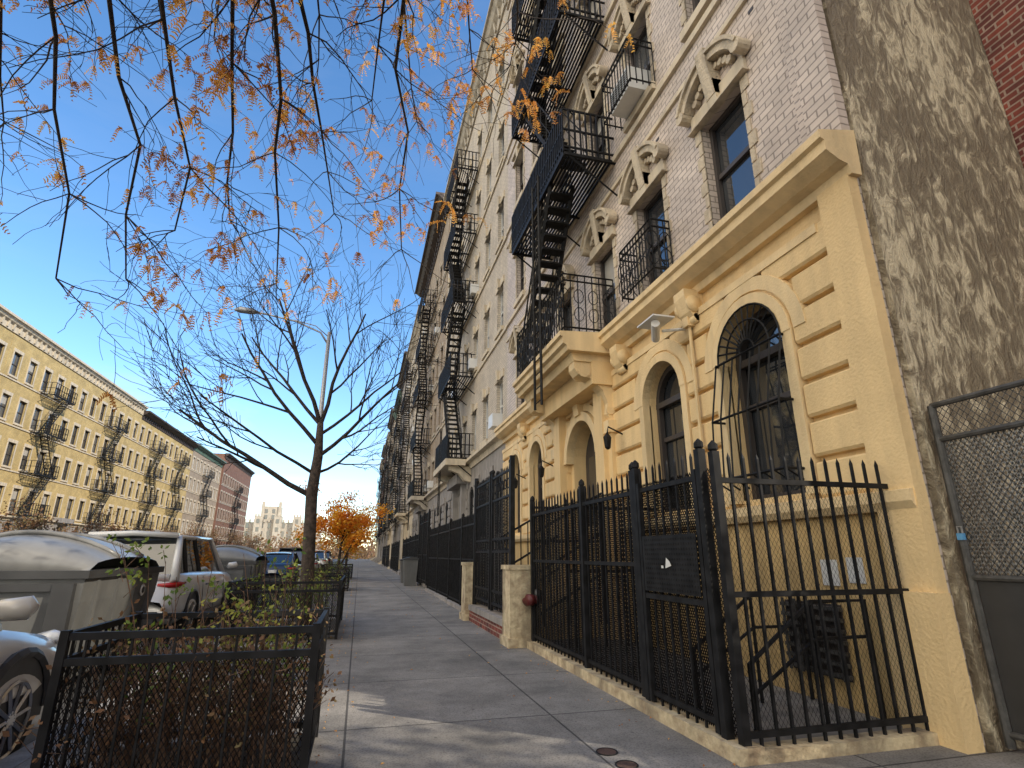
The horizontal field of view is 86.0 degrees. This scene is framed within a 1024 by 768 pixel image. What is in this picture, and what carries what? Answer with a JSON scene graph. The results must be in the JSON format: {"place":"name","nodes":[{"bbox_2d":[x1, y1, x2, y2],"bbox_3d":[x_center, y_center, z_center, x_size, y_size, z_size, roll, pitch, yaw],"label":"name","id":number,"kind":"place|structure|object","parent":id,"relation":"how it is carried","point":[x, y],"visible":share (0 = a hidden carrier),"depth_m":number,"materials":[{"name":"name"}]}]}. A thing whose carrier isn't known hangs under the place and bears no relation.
{"place":"outdoors","nodes":[
{"label":"outdoors","id":0,"kind":"place"},
{"bbox_2d":[20,559,351,748],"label":"road","id":1,"kind":"structure","parent":0,"point":[31,737],"depth_m":6.55,"materials":[{"name":"asphalt"}]},
{"bbox_2d":[0,596,59,759],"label":"parked car","id":2,"kind":"object","parent":1,"relation":"on","point":[25,660],"visible":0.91,"depth_m":3.53,"materials":[{"name":"paint"}]},
{"bbox_2d":[0,494,100,532],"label":"brown street tree","id":3,"kind":"object","parent":1,"relation":"on","point":[33,524],"visible":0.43,"depth_m":34.41,"materials":[{"name":"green plant"}]},
{"bbox_2d":[0,530,164,679],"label":"waste container","id":4,"kind":"object","parent":1,"relation":"on","point":[66,580],"visible":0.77,"depth_m":5.63,"materials":[{"name":"grey"}]},
{"bbox_2d":[88,530,237,628],"bbox_3d":[-6.890,3.868,10.844,2.283,1.723,4.647,5,-18,-14],"label":"parked suv","id":5,"kind":"object","parent":1,"relation":"on","point":[192,557],"visible":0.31,"depth_m":9.42,"materials":[{"name":"white paint"}]},
{"bbox_2d":[216,545,269,605],"bbox_3d":[-7.743,5.246,15.056,1.610,1.597,2.300,5,-18,-14],"label":"waste container","id":6,"kind":"object","parent":1,"relation":"on","point":[251,557],"visible":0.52,"depth_m":14.44,"materials":[{"name":"grey"}]},
{"bbox_2d":[264,552,300,586],"bbox_3d":[-10.733,8.526,25.338,2.283,1.450,4.647,5,-18,-14],"label":"parked car","id":7,"kind":"object","parent":1,"relation":"on","point":[279,564],"visible":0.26,"depth_m":23.78,"materials":[{"name":"blue paint"}]},
{"bbox_2d":[0,0,489,549],"label":"sky","id":8,"kind":"structure","parent":0,"point":[29,288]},
{"bbox_2d":[0,560,1023,767],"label":"sidewalk","id":9,"kind":"structure","parent":0,"point":[447,701],"depth_m":4.40,"materials":[{"name":"concrete"}]},
{"bbox_2d":[91,734,301,767],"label":"tree pit soil","id":10,"kind":"object","parent":9,"relation":"on","point":[268,760],"visible":0.29,"depth_m":3.32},
{"bbox_2d":[2,599,341,767],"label":"dry shrub","id":11,"kind":"object","parent":10,"relation":"on","point":[164,685],"visible":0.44,"depth_m":3.12,"materials":[{"name":"brown plant"}]},
{"bbox_2d":[30,607,329,767],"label":"tree pit fence","id":12,"kind":"object","parent":10,"relation":"on","point":[309,723],"visible":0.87,"depth_m":2.88,"materials":[{"name":"black metal"}]},
{"bbox_2d":[103,534,317,767],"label":"green weed","id":13,"kind":"object","parent":10,"relation":"on","point":[165,598],"visible":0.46,"depth_m":3.38,"materials":[{"name":"green plant"}]},
{"bbox_2d":[224,619,335,641],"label":"tree pit soil","id":14,"kind":"object","parent":9,"relation":"on","point":[333,636],"visible":0.07,"depth_m":9.01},
{"bbox_2d":[220,574,345,643],"bbox_3d":[-3.711,3.718,9.296,1.600,0.830,2.640,5,-18,-14],"label":"tree pit fence","id":15,"kind":"object","parent":14,"relation":"on","point":[340,591],"visible":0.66,"depth_m":8.23,"materials":[{"name":"black metal"}]},
{"bbox_2d":[97,226,471,625],"bbox_3d":[-4.143,0.353,10.425,6.384,7.948,5.006,10,-20,-30],"label":"bare street tree","id":16,"kind":"object","parent":14,"relation":"on","point":[315,471],"visible":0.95,"depth_m":9.99,"materials":[{"name":"brown plant"}]},
{"bbox_2d":[232,556,351,636],"bbox_3d":[-3.645,3.519,9.262,1.801,1.191,2.452,5,-18,-14],"label":"green weed","id":17,"kind":"object","parent":14,"relation":"on","point":[315,587],"visible":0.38,"depth_m":8.97,"materials":[{"name":"green plant"}]},
{"bbox_2d":[234,306,330,593],"bbox_3d":[-8.305,1.979,18.746,3.464,9.770,0.304,5,-18,-14],"label":"street lamp","id":18,"kind":"object","parent":9,"relation":"on","point":[325,368],"visible":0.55,"depth_m":19.89,"materials":[{"name":"metal"}]},
{"bbox_2d":[0,0,634,411],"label":"honey locust tree","id":19,"kind":"object","parent":9,"relation":"on","point":[224,74],"visible":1,"depth_m":4.62,"materials":[{"name":"orange plant"}]},
{"bbox_2d":[288,480,395,580],"bbox_3d":[-8.224,7.285,26.943,3.888,4.722,4.311,-8,-19,25],"label":"autumn street tree","id":20,"kind":"object","parent":9,"relation":"on","point":[339,523],"visible":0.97,"depth_m":26.60,"materials":[{"name":"orange plant"}]},
{"bbox_2d":[402,557,418,585],"bbox_3d":[-4.176,7.666,22.460,0.630,1.120,0.660,5,-18,-14],"label":"trash can","id":21,"kind":"object","parent":9,"relation":"on","point":[410,565],"visible":0.97,"depth_m":22.22,"materials":[{"name":"grey plastic"}]},
{"bbox_2d":[416,509,430,584],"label":"entrance gate","id":22,"kind":"structure","parent":9,"relation":"on","point":[424,527],"depth_m":21.00,"materials":[{"name":"black metal"}]},
{"bbox_2d":[425,520,452,600],"bbox_3d":[-2.319,5.521,17.306,0.220,2.190,4.972,5,-18,-14],"label":"iron fence","id":23,"kind":"object","parent":9,"relation":"on","point":[437,569],"visible":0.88,"depth_m":17.07,"materials":[{"name":"metal"}]},
{"bbox_2d":[422,474,466,587],"bbox_3d":[-2.751,6.031,22.391,1.480,4.400,2.800,5,-18,-14],"label":"entrance surround","id":24,"kind":"object","parent":9,"relation":"on","point":[455,483],"visible":0.14,"depth_m":22.33,"materials":[{"name":"grey stone"}]},
{"bbox_2d":[433,458,470,483],"bbox_3d":[-2.534,3.837,22.810,1.050,0.840,3.800,5,-18,-14],"label":"entrance canopy","id":25,"kind":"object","parent":24,"relation":"on","point":[446,467],"depth_m":21.35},
{"bbox_2d":[445,509,478,610],"bbox_3d":[-1.181,4.203,13.075,0.220,2.190,3.922,5,-18,-14],"label":"iron fence","id":26,"kind":"object","parent":9,"relation":"on","point":[461,531],"visible":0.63,"depth_m":13.48,"materials":[{"name":"metal"}]},
{"bbox_2d":[459,562,483,620],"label":"masonry pillar","id":27,"kind":"structure","parent":9,"relation":"on","point":[467,584],"depth_m":10.71,"materials":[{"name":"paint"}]},
{"bbox_2d":[468,455,514,638],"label":"entrance gate","id":28,"kind":"structure","parent":9,"relation":"on","point":[485,613],"depth_m":9.41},
{"bbox_2d":[500,565,541,648],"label":"masonry pillar","id":29,"kind":"structure","parent":9,"relation":"on","point":[516,621],"depth_m":7.61,"materials":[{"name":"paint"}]},
{"bbox_2d":[540,360,623,638],"bbox_3d":[0.753,2.093,9.746,1.480,4.400,2.800,5,-18,-14],"label":"entrance surround","id":30,"kind":"object","parent":9,"relation":"on","point":[562,401],"visible":0.15,"depth_m":9.73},
{"bbox_2d":[631,438,734,739],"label":"iron gate","id":31,"kind":"structure","parent":9,"relation":"on","point":[670,564],"depth_m":4.10,"materials":[{"name":"metal"}]},
{"bbox_2d":[505,206,865,534],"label":"ground floor wall","id":32,"kind":"structure","parent":9,"relation":"on","point":[802,224],"depth_m":6.39,"materials":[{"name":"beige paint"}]},
{"bbox_2d":[512,330,620,465],"bbox_3d":[0.920,0.443,10.334,1.080,1.900,3.050,5,-18,-14],"label":"entrance canopy","id":33,"kind":"object","parent":32,"relation":"attached to","point":[567,356],"visible":0.73,"depth_m":9.67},
{"bbox_2d":[554,432,624,574],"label":"entrance pilasters","id":34,"kind":"object","parent":32,"relation":"attached to","point":[612,454],"visible":0.11,"depth_m":8.79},
{"bbox_2d":[503,221,872,534],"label":"rusticated courses","id":35,"kind":"object","parent":32,"relation":"attached to","point":[837,434],"visible":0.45,"depth_m":5.11,"materials":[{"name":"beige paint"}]},
{"bbox_2d":[494,129,930,541],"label":"belt cornice","id":36,"kind":"structure","parent":32,"relation":"attached to","point":[778,200],"depth_m":6.04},
{"bbox_2d":[517,295,701,441],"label":"scroll consoles","id":37,"kind":"object","parent":36,"relation":"attached to","point":[693,302],"visible":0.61,"depth_m":8.62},
{"bbox_2d":[637,314,685,342],"bbox_3d":[1.977,-0.697,7.107,0.564,0.203,0.457,5,-18,-14],"label":"wall lamp","id":38,"kind":"object","parent":36,"relation":"attached to","point":[654,323],"visible":0.94,"depth_m":7.04,"materials":[{"name":"white metal"}]},
{"bbox_2d":[682,316,703,448],"bbox_3d":[2.256,0.170,6.667,0.140,2.640,0.120,5,-18,-14],"label":"conduit","id":39,"kind":"object","parent":36,"relation":"attached to","point":[687,324],"visible":0.44,"depth_m":6.75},
{"bbox_2d":[712,302,804,490],"bbox_3d":[2.441,0.081,5.695,0.274,1.954,1.068,5,-18,-14],"label":"arched window grille","id":40,"kind":"object","parent":36,"relation":"attached to","point":[747,337],"visible":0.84,"depth_m":5.67,"materials":[{"name":"black metal"}]},
{"bbox_2d":[515,512,900,717],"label":"wall","id":41,"kind":"structure","parent":9,"relation":"on","point":[525,562],"depth_m":4.97,"materials":[{"name":"beige paint"}]},
{"bbox_2d":[780,597,853,681],"bbox_3d":[2.629,2.204,4.788,0.050,0.600,0.690,5,-18,-14],"label":"basement window grille","id":42,"kind":"object","parent":41,"relation":"attached to","point":[829,608],"visible":0.5,"depth_m":4.71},
{"bbox_2d":[784,599,853,682],"bbox_3d":[2.659,2.216,4.793,0.012,0.580,0.650,5,-18,-14],"label":"basement window","id":43,"kind":"structure","parent":41,"relation":"in","point":[830,644],"depth_m":4.68,"materials":[{"name":"metal"}]},
{"bbox_2d":[820,557,866,585],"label":"paper notices","id":44,"kind":"object","parent":41,"relation":"attached to","point":[859,562],"visible":0.54,"depth_m":4.56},
{"bbox_2d":[527,641,939,766],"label":"fence kerb","id":45,"kind":"structure","parent":9,"relation":"on","point":[736,753],"depth_m":3.57,"materials":[{"name":"paint"}]},
{"bbox_2d":[530,440,929,746],"bbox_3d":[1.649,2.015,5.864,1.707,2.000,4.484,5,-18,-14],"label":"iron fence","id":46,"kind":"object","parent":45,"relation":"on","point":[606,563],"visible":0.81,"depth_m":3.96,"materials":[{"name":"metal"}]},
{"bbox_2d":[566,643,902,742],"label":"areaway floor","id":47,"kind":"structure","parent":9,"relation":"on","point":[779,712],"depth_m":4.36,"materials":[{"name":"concrete"}]},
{"bbox_2d":[506,493,886,730],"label":"stair railings","id":48,"kind":"object","parent":47,"relation":"on","point":[760,689],"visible":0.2,"depth_m":4.24,"materials":[{"name":"black metal"}]},
{"bbox_2d":[817,173,985,753],"bbox_3d":[2.891,0.359,4.314,0.160,4.480,0.440,5,-18,-14],"label":"corner pilaster","id":49,"kind":"object","parent":9,"relation":"on","point":[892,452],"visible":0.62,"depth_m":4.09,"materials":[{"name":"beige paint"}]},
{"bbox_2d":[927,379,1023,749],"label":"chain link gate","id":50,"kind":"structure","parent":9,"relation":"on","point":[998,603],"depth_m":3.68,"materials":[{"name":"metal"}]},
{"label":"ground","id":51,"kind":"structure","parent":0,"visible":0},
{"bbox_2d":[212,453,224,534],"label":"side walls","id":52,"kind":"structure","parent":51,"relation":"on","point":[221,456],"depth_m":101.46,"materials":[{"name":"brown brick"}]},
{"bbox_2d":[214,459,250,540],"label":"wall","id":53,"kind":"structure","parent":52,"relation":"attached to","point":[237,474],"depth_m":111.00,"materials":[{"name":"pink brick"}]},
{"bbox_2d":[214,473,249,539],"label":"stone trim","id":54,"kind":"structure","parent":53,"relation":"attached to","point":[243,503],"depth_m":110.14,"materials":[{"name":"stone"}]},
{"bbox_2d":[242,502,321,550],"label":"distant college building","id":55,"kind":"structure","parent":51,"relation":"on","point":[269,522],"depth_m":243.00,"materials":[{"name":"stone"}]},
{"bbox_2d":[242,527,375,558],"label":"distant trees","id":56,"kind":"object","parent":51,"relation":"on","point":[368,553],"visible":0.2,"depth_m":182.79,"materials":[{"name":"brown plant"}]},
{"bbox_2d":[439,221,449,481],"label":"side walls","id":57,"kind":"structure","parent":51,"relation":"on","point":[445,330],"depth_m":32.88,"materials":[{"name":"beige brick"}]},
{"bbox_2d":[415,214,449,494],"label":"wall","id":58,"kind":"structure","parent":57,"relation":"attached to","point":[435,420],"depth_m":37.14,"materials":[{"name":"beige brick"}]},
{"bbox_2d":[407,289,437,530],"bbox_3d":[-6.241,1.687,38.216,1.100,16.467,3.750,5,-18,-14],"label":"fire escape","id":59,"kind":"object","parent":58,"relation":"attached to","point":[412,485],"visible":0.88,"depth_m":37.86,"materials":[{"name":"black metal"}]},
{"bbox_2d":[415,247,446,492],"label":"stone trim","id":60,"kind":"structure","parent":58,"relation":"attached to","point":[435,434],"depth_m":36.91,"materials":[{"name":"stone"}]},
{"bbox_2d":[415,192,448,300],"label":"roof cornice","id":61,"kind":"structure","parent":58,"relation":"attached to","point":[433,239],"depth_m":41.12,"materials":[{"name":"metal"}]},
{"bbox_2d":[438,443,504,590],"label":"ground floor wall","id":62,"kind":"structure","parent":51,"relation":"on","point":[495,457],"depth_m":19.55,"materials":[{"name":"grey stone"}]},
{"bbox_2d":[434,434,503,491],"bbox_3d":[-2.190,3.698,23.274,0.320,0.380,15.000,5,-18,-14],"label":"belt course","id":63,"kind":"object","parent":62,"relation":"attached to","point":[492,444],"visible":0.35,"depth_m":18.96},
{"bbox_2d":[436,459,504,556],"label":"rusticated courses","id":64,"kind":"object","parent":62,"relation":"attached to","point":[487,475],"visible":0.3,"depth_m":21.72,"materials":[{"name":"grey stone"}]},
{"bbox_2d":[857,178,986,751],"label":"side walls","id":65,"kind":"structure","parent":51,"relation":"on","point":[911,417],"depth_m":4.19,"materials":[{"name":"concrete"}]},
{"bbox_2d":[507,0,801,416],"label":"wall","id":66,"kind":"structure","parent":65,"relation":"attached to","point":[774,120],"depth_m":8.18,"materials":[{"name":"brick"}]},
{"bbox_2d":[511,0,617,409],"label":"fire escape","id":67,"kind":"object","parent":66,"relation":"attached to","point":[558,153],"visible":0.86,"depth_m":11.23,"materials":[{"name":"black metal"}]},
{"bbox_2d":[517,37,672,377],"bbox_3d":[0.969,-2.567,11.258,1.130,4.438,6.636,5,-18,-14],"label":"balcony railing","id":68,"kind":"object","parent":66,"relation":"attached to","point":[552,325],"visible":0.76,"depth_m":9.27,"materials":[{"name":"black metal"}]},
{"bbox_2d":[506,0,746,356],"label":"stone trim","id":69,"kind":"structure","parent":66,"relation":"attached to","point":[698,20],"depth_m":9.12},
{"bbox_2d":[506,0,746,342],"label":"string courses","id":70,"kind":"object","parent":66,"relation":"attached to","point":[724,27],"visible":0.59,"depth_m":9.66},
{"bbox_2d":[611,65,651,118],"bbox_3d":[2.027,-4.900,9.271,0.480,0.430,0.650,5,-18,-14],"label":"air conditioner","id":71,"kind":"object","parent":66,"relation":"attached to","point":[629,99],"visible":0.5,"depth_m":9.05,"materials":[{"name":"white metal"}]},
{"bbox_2d":[508,0,762,408],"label":"window pediments","id":72,"kind":"object","parent":66,"relation":"attached to","point":[712,57],"depth_m":8.86,"materials":[{"name":"stone"}]},
{"bbox_2d":[519,0,805,510],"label":"window frames","id":73,"kind":"structure","parent":66,"relation":"attached to","point":[736,161],"depth_m":7.71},
{"bbox_2d":[521,1,613,337],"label":"window blinds","id":74,"kind":"object","parent":73,"relation":"attached to","point":[609,269],"depth_m":10.53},
{"bbox_2d":[517,308,783,532],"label":"arched window sashes","id":75,"kind":"object","parent":73,"relation":"attached to","point":[662,404],"visible":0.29,"depth_m":6.31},
{"bbox_2d":[522,0,805,506],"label":"window glass","id":76,"kind":"object","parent":73,"relation":"in","point":[738,182],"visible":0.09,"depth_m":6.68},
{"bbox_2d":[775,0,849,143],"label":"brick pilaster","id":77,"kind":"object","parent":66,"relation":"attached to","point":[815,83],"depth_m":5.38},
{"bbox_2d":[821,0,1023,752],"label":"stucco side wall","id":78,"kind":"structure","parent":51,"relation":"on","point":[941,178],"depth_m":4.95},
{"bbox_2d":[968,0,1023,166],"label":"walls","id":79,"kind":"structure","parent":51,"relation":"on","point":[1000,25],"depth_m":5.73,"materials":[{"name":"red brick"}]},
{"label":"side walls","id":80,"kind":"object","parent":51,"relation":"on","visible":0},
{"bbox_2d":[442,8,507,457],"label":"wall","id":81,"kind":"structure","parent":80,"relation":"attached to","point":[486,376],"depth_m":22.04,"materials":[{"name":"brick"}]},
{"bbox_2d":[435,149,479,515],"bbox_3d":[-2.461,-2.491,24.801,1.100,16.467,3.650,5,-18,-14],"label":"fire escape","id":82,"kind":"object","parent":81,"relation":"attached to","point":[443,449],"visible":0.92,"depth_m":24.49,"materials":[{"name":"black metal"}]},
{"bbox_2d":[440,45,507,481],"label":"stone trim","id":83,"kind":"structure","parent":81,"relation":"attached to","point":[498,336],"depth_m":21.94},
{"bbox_2d":[443,0,505,206],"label":"roof cornice","id":84,"kind":"structure","parent":81,"relation":"attached to","point":[494,17],"depth_m":25.79,"materials":[{"name":"stone"}]},
{"bbox_2d":[450,182,502,429],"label":"air conditioners","id":85,"kind":"object","parent":81,"relation":"attached to","point":[495,420],"visible":0.38,"depth_m":22.18,"materials":[{"name":"white metal"}]},
{"bbox_2d":[452,64,504,508],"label":"window frames","id":86,"kind":"structure","parent":81,"relation":"attached to","point":[502,230],"depth_m":21.11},
{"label":"side walls","id":87,"kind":"object","parent":51,"relation":"on","visible":0},
{"bbox_2d":[403,324,423,511],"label":"wall","id":88,"kind":"structure","parent":87,"relation":"attached to","point":[408,471],"depth_m":53.44,"materials":[{"name":"brick"}]},
{"bbox_2d":[395,359,416,532],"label":"fire escape","id":89,"kind":"object","parent":88,"relation":"attached to","point":[404,443],"visible":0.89,"depth_m":51.67,"materials":[{"name":"black metal"}]},
{"bbox_2d":[406,305,424,362],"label":"roof cornice","id":90,"kind":"structure","parent":87,"relation":"on","point":[415,330],"depth_m":55.17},
{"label":"side walls","id":91,"kind":"object","parent":51,"relation":"on","visible":0},
{"bbox_2d":[395,366,409,519],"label":"wall","id":92,"kind":"structure","parent":91,"relation":"attached to","point":[401,496],"depth_m":63.45,"materials":[{"name":"grey brick"}]},
{"bbox_2d":[387,390,404,540],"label":"fire escape","id":93,"kind":"object","parent":92,"relation":"attached to","point":[396,459],"visible":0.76,"depth_m":62.70,"materials":[{"name":"black metal"}]},
{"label":"side walls","id":94,"kind":"object","parent":51,"relation":"on","visible":0},
{"bbox_2d":[0,334,141,526],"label":"wall","id":95,"kind":"structure","parent":94,"relation":"attached to","point":[18,390],"depth_m":47.83,"materials":[{"name":"yellow brick"}]},
{"bbox_2d":[5,381,130,531],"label":"fire escape","id":96,"kind":"object","parent":95,"relation":"attached to","point":[43,476],"visible":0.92,"depth_m":45.90,"materials":[{"name":"black metal"}]},
{"bbox_2d":[0,353,136,531],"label":"window frames","id":97,"kind":"structure","parent":95,"relation":"attached to","point":[62,433],"depth_m":48.79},
{"bbox_2d":[3,371,130,531],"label":"window glass","id":98,"kind":"object","parent":97,"relation":"in","point":[6,458],"visible":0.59,"depth_m":49.38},
{"bbox_2d":[0,354,135,520],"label":"window glass","id":99,"kind":"object","parent":97,"relation":"attached to","point":[12,371],"visible":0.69,"depth_m":43.18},
{"bbox_2d":[0,348,139,525],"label":"stone trim","id":100,"kind":"structure","parent":95,"relation":"attached to","point":[51,371],"depth_m":48.50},
{"bbox_2d":[15,322,148,414],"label":"roof cornice","id":101,"kind":"structure","parent":95,"relation":"attached to","point":[32,335],"depth_m":48.79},
{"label":"side walls","id":102,"kind":"object","parent":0,"visible":0},
{"bbox_2d":[0,324,13,380],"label":"wall","id":103,"kind":"structure","parent":102,"relation":"attached to","point":[6,335],"depth_m":39.84,"materials":[{"name":"yellow brick"}]},
{"bbox_2d":[0,304,25,332],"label":"roof cornice","id":104,"kind":"structure","parent":103,"relation":"attached to","point":[11,321],"depth_m":39.73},
{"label":"side walls","id":105,"kind":"object","parent":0,"visible":0},
{"bbox_2d":[120,419,192,531],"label":"wall","id":106,"kind":"structure","parent":105,"relation":"attached to","point":[136,477],"depth_m":70.63,"materials":[{"name":"yellow brick"}]},
{"bbox_2d":[121,425,191,532],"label":"stone trim","id":107,"kind":"structure","parent":106,"relation":"attached to","point":[145,456],"depth_m":70.77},
{"bbox_2d":[134,440,189,532],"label":"fire escape","id":108,"kind":"object","parent":106,"relation":"attached to","point":[183,463],"visible":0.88,"depth_m":69.51,"materials":[{"name":"black metal"}]},
{"bbox_2d":[142,411,199,450],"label":"roof cornice","id":109,"kind":"structure","parent":106,"relation":"attached to","point":[149,417],"depth_m":72.19,"materials":[{"name":"metal"}]},
{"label":"side walls","id":110,"kind":"object","parent":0,"visible":0},
{"bbox_2d":[179,450,221,537],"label":"wall","id":111,"kind":"structure","parent":110,"relation":"attached to","point":[189,495],"depth_m":89.72,"materials":[{"name":"beige brick"}]},
{"bbox_2d":[180,456,220,535],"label":"stone trim","id":112,"kind":"structure","parent":111,"relation":"attached to","point":[215,481],"depth_m":89.71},
{"bbox_2d":[195,470,214,536],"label":"fire escape","id":113,"kind":"object","parent":111,"relation":"attached to","point":[211,476],"visible":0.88,"depth_m":90.91,"materials":[{"name":"black metal"}]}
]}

